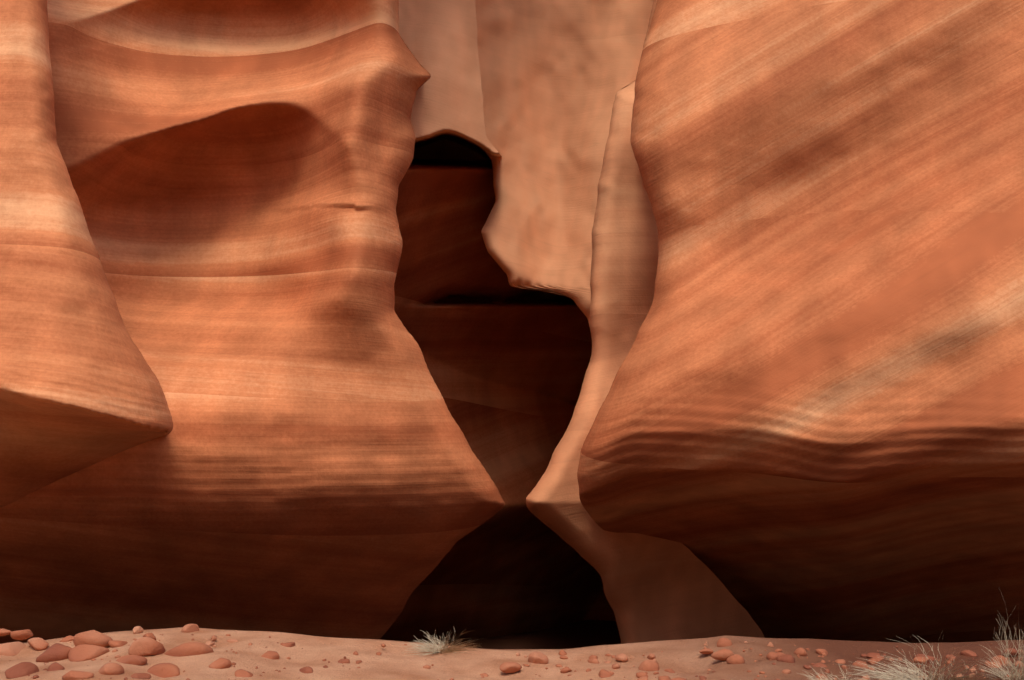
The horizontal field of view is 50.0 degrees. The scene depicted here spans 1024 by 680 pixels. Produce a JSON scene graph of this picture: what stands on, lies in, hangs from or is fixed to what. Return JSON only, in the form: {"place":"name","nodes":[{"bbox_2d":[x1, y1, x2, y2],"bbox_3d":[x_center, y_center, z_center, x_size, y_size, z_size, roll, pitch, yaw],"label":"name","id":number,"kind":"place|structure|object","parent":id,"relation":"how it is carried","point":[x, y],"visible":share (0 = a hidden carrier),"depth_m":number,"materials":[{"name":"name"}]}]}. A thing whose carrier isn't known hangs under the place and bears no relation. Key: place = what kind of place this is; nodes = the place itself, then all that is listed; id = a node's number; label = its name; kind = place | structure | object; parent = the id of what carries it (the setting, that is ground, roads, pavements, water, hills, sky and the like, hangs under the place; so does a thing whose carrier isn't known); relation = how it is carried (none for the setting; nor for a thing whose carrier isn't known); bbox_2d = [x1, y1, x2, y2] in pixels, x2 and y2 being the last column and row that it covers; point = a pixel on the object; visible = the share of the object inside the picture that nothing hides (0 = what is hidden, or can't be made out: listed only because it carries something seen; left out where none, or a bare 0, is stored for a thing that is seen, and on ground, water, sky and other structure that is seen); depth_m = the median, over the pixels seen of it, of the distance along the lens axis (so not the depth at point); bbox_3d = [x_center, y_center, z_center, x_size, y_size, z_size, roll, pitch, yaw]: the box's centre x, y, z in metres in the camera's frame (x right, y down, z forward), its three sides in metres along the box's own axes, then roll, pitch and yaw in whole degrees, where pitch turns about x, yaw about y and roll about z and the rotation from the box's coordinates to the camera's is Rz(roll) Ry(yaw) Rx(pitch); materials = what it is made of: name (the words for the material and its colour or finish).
{"place":"outdoors","nodes":[
{"label":"outdoors","id":0,"kind":"place"},
{"bbox_2d":[399,630,481,656],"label":"dry grass","id":1,"kind":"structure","parent":0,"point":[443,649],"depth_m":8.93,"materials":[{"name":"beige plant"}]},
{"bbox_2d":[0,620,1023,679],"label":"ground","id":2,"kind":"structure","parent":0,"point":[583,640],"depth_m":8.51,"materials":[{"name":"orange sand"}]},
{"bbox_2d":[0,628,10,635],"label":"cobble","id":3,"kind":"object","parent":2,"relation":"on","point":[4,632],"visible":0.98,"depth_m":9.21,"materials":[{"name":"orange stone"}]},
{"bbox_2d":[0,641,26,655],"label":"cobble","id":4,"kind":"object","parent":2,"relation":"on","point":[11,649],"visible":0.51,"depth_m":8.63,"materials":[{"name":"orange stone"}]},
{"bbox_2d":[10,629,32,639],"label":"cobble","id":5,"kind":"object","parent":2,"relation":"on","point":[22,634],"visible":1,"depth_m":9.19,"materials":[{"name":"orange stone"}]},
{"bbox_2d":[5,662,38,678],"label":"cobble","id":6,"kind":"object","parent":2,"relation":"on","point":[21,669],"visible":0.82,"depth_m":7.37,"materials":[{"name":"brown stone"}]},
{"bbox_2d":[28,637,48,650],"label":"cobble","id":7,"kind":"object","parent":2,"relation":"on","point":[38,644],"visible":0.94,"depth_m":8.69,"materials":[{"name":"orange stone"}]},
{"bbox_2d":[36,643,71,661],"bbox_3d":[-3.372,2.341,8.155,0.254,0.171,0.260,0,-8,0],"label":"cobble","id":8,"kind":"object","parent":2,"relation":"on","point":[56,652],"visible":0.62,"depth_m":8.06,"materials":[{"name":"stone"}]},
{"bbox_2d":[47,662,64,670],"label":"cobble","id":9,"kind":"object","parent":2,"relation":"on","point":[54,666],"visible":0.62,"depth_m":7.50,"materials":[{"name":"brown stone"}]},
{"bbox_2d":[59,636,73,641],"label":"cobble","id":10,"kind":"object","parent":2,"relation":"on","point":[67,638],"visible":0.74,"depth_m":8.92,"materials":[{"name":"orange stone"}]},
{"bbox_2d":[62,670,93,679],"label":"cobble","id":11,"kind":"object","parent":2,"relation":"on","point":[74,675],"visible":1,"depth_m":7.12,"materials":[{"name":"orange stone"}]},
{"bbox_2d":[68,644,109,661],"bbox_3d":[-3.151,2.332,8.145,0.269,0.151,0.319,-3,-9,21],"label":"cobble","id":12,"kind":"object","parent":2,"relation":"on","point":[82,652],"visible":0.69,"depth_m":8.06,"materials":[{"name":"orange stone"}]},
{"bbox_2d":[73,630,111,647],"bbox_3d":[-3.338,2.398,8.743,0.316,0.174,0.213,0,-8,0],"label":"cobble","id":13,"kind":"object","parent":2,"relation":"on","point":[93,637],"visible":0.71,"depth_m":8.67,"materials":[{"name":"orange stone"}]},
{"bbox_2d":[98,662,123,674],"bbox_3d":[-2.673,2.206,7.331,0.161,0.107,0.169,-7,-11,42],"label":"cobble","id":14,"kind":"object","parent":2,"relation":"on","point":[111,668],"visible":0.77,"depth_m":7.28,"materials":[{"name":"orange stone"}]},
{"bbox_2d":[109,640,127,647],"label":"cobble","id":15,"kind":"object","parent":2,"relation":"on","point":[114,643],"visible":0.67,"depth_m":8.59,"materials":[{"name":"orange stone"}]},
{"bbox_2d":[116,655,146,665],"bbox_3d":[-2.701,2.275,7.769,0.264,0.088,0.132,-2,-8,13],"label":"cobble","id":16,"kind":"object","parent":2,"relation":"on","point":[135,660],"visible":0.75,"depth_m":7.72,"materials":[{"name":"orange stone"}]},
{"bbox_2d":[133,626,143,633],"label":"cobble","id":17,"kind":"object","parent":2,"relation":"on","point":[137,629],"visible":0.97,"depth_m":9.22,"materials":[{"name":"orange stone"}]},
{"bbox_2d":[131,673,150,678],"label":"cobble","id":18,"kind":"object","parent":2,"relation":"on","point":[141,676],"visible":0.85,"depth_m":7.30,"materials":[{"name":"orange stone"}]},
{"bbox_2d":[128,637,164,655],"bbox_3d":[-2.668,2.261,8.049,0.224,0.179,0.226,0,-8,0],"label":"cobble","id":19,"kind":"object","parent":2,"relation":"on","point":[145,646],"visible":0.81,"depth_m":7.96,"materials":[{"name":"orange stone"}]},
{"bbox_2d":[143,633,155,639],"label":"cobble","id":20,"kind":"object","parent":2,"relation":"on","point":[151,635],"visible":0.59,"depth_m":8.69,"materials":[{"name":"orange stone"}]},
{"bbox_2d":[147,663,179,677],"bbox_3d":[-2.419,2.326,7.670,0.229,0.131,0.213,0,-8,0],"label":"cobble","id":21,"kind":"object","parent":2,"relation":"on","point":[170,670],"visible":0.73,"depth_m":7.60,"materials":[{"name":"orange stone"}]},
{"bbox_2d":[164,642,213,656],"bbox_3d":[-2.413,2.352,8.168,0.375,0.234,0.395,0,-8,0],"label":"cobble","id":22,"kind":"object","parent":2,"relation":"on","point":[190,648],"visible":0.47,"depth_m":8.02,"materials":[{"name":"orange stone"}]},
{"bbox_2d":[181,624,198,632],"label":"cobble","id":23,"kind":"object","parent":2,"relation":"on","point":[188,628],"visible":0.73,"depth_m":9.21,"materials":[{"name":"orange stone"}]},
{"bbox_2d":[205,641,214,645],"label":"cobble","id":24,"kind":"object","parent":2,"relation":"on","point":[210,643],"visible":0.55,"depth_m":8.69,"materials":[{"name":"orange stone"}]},
{"bbox_2d":[208,658,231,668],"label":"cobble","id":25,"kind":"object","parent":2,"relation":"on","point":[221,663],"visible":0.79,"depth_m":7.67,"materials":[{"name":"orange stone"}]},
{"bbox_2d":[234,669,252,676],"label":"cobble","id":26,"kind":"object","parent":2,"relation":"on","point":[241,673],"visible":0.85,"depth_m":7.44,"materials":[{"name":"orange stone"}]},
{"bbox_2d":[0,0,504,643],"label":"canyon wall","id":27,"kind":"structure","parent":2,"relation":"on","point":[310,464],"depth_m":13.68,"materials":[{"name":"stone"}]},
{"bbox_2d":[0,0,172,507],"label":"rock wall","id":28,"kind":"structure","parent":27,"relation":"attached to","point":[80,387],"depth_m":10.24,"materials":[{"name":"stone"}]},
{"bbox_2d":[261,651,279,658],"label":"cobble","id":29,"kind":"object","parent":2,"relation":"on","point":[271,654],"visible":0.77,"depth_m":8.22,"materials":[{"name":"orange stone"}]},
{"bbox_2d":[282,642,294,646],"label":"cobble","id":30,"kind":"object","parent":2,"relation":"on","point":[289,644],"visible":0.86,"depth_m":8.72,"materials":[{"name":"orange stone"}]},
{"bbox_2d":[299,666,312,672],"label":"cobble","id":31,"kind":"object","parent":2,"relation":"on","point":[307,669],"visible":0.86,"depth_m":7.75,"materials":[{"name":"orange stone"}]},
{"bbox_2d":[338,659,349,662],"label":"cobble","id":32,"kind":"object","parent":2,"relation":"on","point":[344,661],"visible":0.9,"depth_m":8.21,"materials":[{"name":"orange stone"}]},
{"bbox_2d":[380,159,615,641],"bbox_3d":[-0.184,-4.413,20.573,9.733,28.604,24.255,-1,-8,10],"label":"cave opening","id":33,"kind":"object","parent":2,"relation":"on","point":[507,364],"visible":0.18,"depth_m":21.66,"materials":[{"name":"stone"}]},
{"bbox_2d":[399,0,501,158],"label":"rock wall","id":34,"kind":"structure","parent":33,"relation":"attached to","point":[439,37],"depth_m":17.79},
{"bbox_2d":[500,662,521,672],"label":"cobble","id":35,"kind":"object","parent":2,"relation":"on","point":[509,667],"visible":1,"depth_m":8.21,"materials":[{"name":"orange stone"}]},
{"bbox_2d":[28,634,1022,679],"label":"pebbles","id":36,"kind":"object","parent":2,"relation":"on","point":[214,638],"visible":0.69,"depth_m":8.29,"materials":[{"name":"orange stone"}]},
{"bbox_2d":[528,651,548,663],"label":"cobble","id":37,"kind":"object","parent":2,"relation":"on","point":[538,657],"visible":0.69,"depth_m":8.56,"materials":[{"name":"orange stone"}]},
{"bbox_2d":[560,668,571,672],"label":"cobble","id":38,"kind":"object","parent":2,"relation":"on","point":[564,670],"visible":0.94,"depth_m":8.26,"materials":[{"name":"orange stone"}]},
{"bbox_2d":[588,658,598,663],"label":"cobble","id":39,"kind":"object","parent":2,"relation":"on","point":[593,660],"visible":0.81,"depth_m":8.62,"materials":[{"name":"orange stone"}]},
{"bbox_2d":[598,669,611,677],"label":"cobble","id":40,"kind":"object","parent":2,"relation":"on","point":[603,673],"visible":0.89,"depth_m":8.03,"materials":[{"name":"orange stone"}]},
{"bbox_2d":[526,0,764,643],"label":"canyon wall","id":41,"kind":"structure","parent":2,"relation":"on","point":[657,589],"depth_m":16.03,"materials":[{"name":"orange stone"}]},
{"bbox_2d":[648,653,655,659],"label":"cobble","id":42,"kind":"object","parent":2,"relation":"on","point":[651,656],"visible":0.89,"depth_m":8.55,"materials":[{"name":"orange stone"}]},
{"bbox_2d":[664,669,674,672],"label":"cobble","id":43,"kind":"object","parent":2,"relation":"on","point":[669,670],"visible":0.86,"depth_m":8.11,"materials":[{"name":"orange stone"}]},
{"bbox_2d":[699,648,713,653],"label":"cobble","id":44,"kind":"object","parent":2,"relation":"on","point":[706,651],"visible":1,"depth_m":8.52,"materials":[{"name":"orange stone"}]},
{"bbox_2d":[766,652,778,659],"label":"cobble","id":45,"kind":"object","parent":2,"relation":"on","point":[772,656],"visible":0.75,"depth_m":8.27,"materials":[{"name":"orange stone"}]},
{"bbox_2d":[555,637,1023,679],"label":"rubble","id":46,"kind":"object","parent":2,"relation":"on","point":[728,656],"visible":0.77,"depth_m":8.24,"materials":[{"name":"orange stone"}]},
{"bbox_2d":[577,0,1023,642],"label":"canyon wall","id":47,"kind":"structure","parent":2,"relation":"on","point":[809,422],"depth_m":13.36,"materials":[{"name":"stone"}]},
{"bbox_2d":[812,663,826,667],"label":"cobble","id":48,"kind":"object","parent":2,"relation":"on","point":[819,665],"visible":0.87,"depth_m":7.96,"materials":[{"name":"orange stone"}]},
{"bbox_2d":[866,652,880,657],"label":"cobble","id":49,"kind":"object","parent":2,"relation":"on","point":[871,655],"visible":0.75,"depth_m":8.57,"materials":[{"name":"stone"}]},
{"bbox_2d":[912,656,929,663],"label":"cobble","id":50,"kind":"object","parent":2,"relation":"on","point":[919,659],"visible":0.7,"depth_m":8.34,"materials":[{"name":"orange stone"}]},
{"bbox_2d":[960,650,976,656],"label":"cobble","id":51,"kind":"object","parent":2,"relation":"on","point":[968,653],"visible":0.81,"depth_m":8.72,"materials":[{"name":"stone"}]},
{"bbox_2d":[475,0,653,326],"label":"canyon wall","id":52,"kind":"structure","parent":0,"point":[557,76],"depth_m":19.68,"materials":[{"name":"stone"}]},
{"bbox_2d":[802,666,864,679],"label":"dry grass","id":53,"kind":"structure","parent":0,"point":[826,678],"depth_m":7.23,"materials":[{"name":"beige plant"}]},
{"bbox_2d":[836,636,1021,679],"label":"dry grass","id":54,"kind":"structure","parent":0,"point":[898,674],"depth_m":7.58,"materials":[{"name":"beige plant"}]},
{"bbox_2d":[977,591,1023,679],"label":"dry grass","id":55,"kind":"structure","parent":0,"point":[1002,673],"depth_m":7.76,"materials":[{"name":"beige plant"}]}
]}

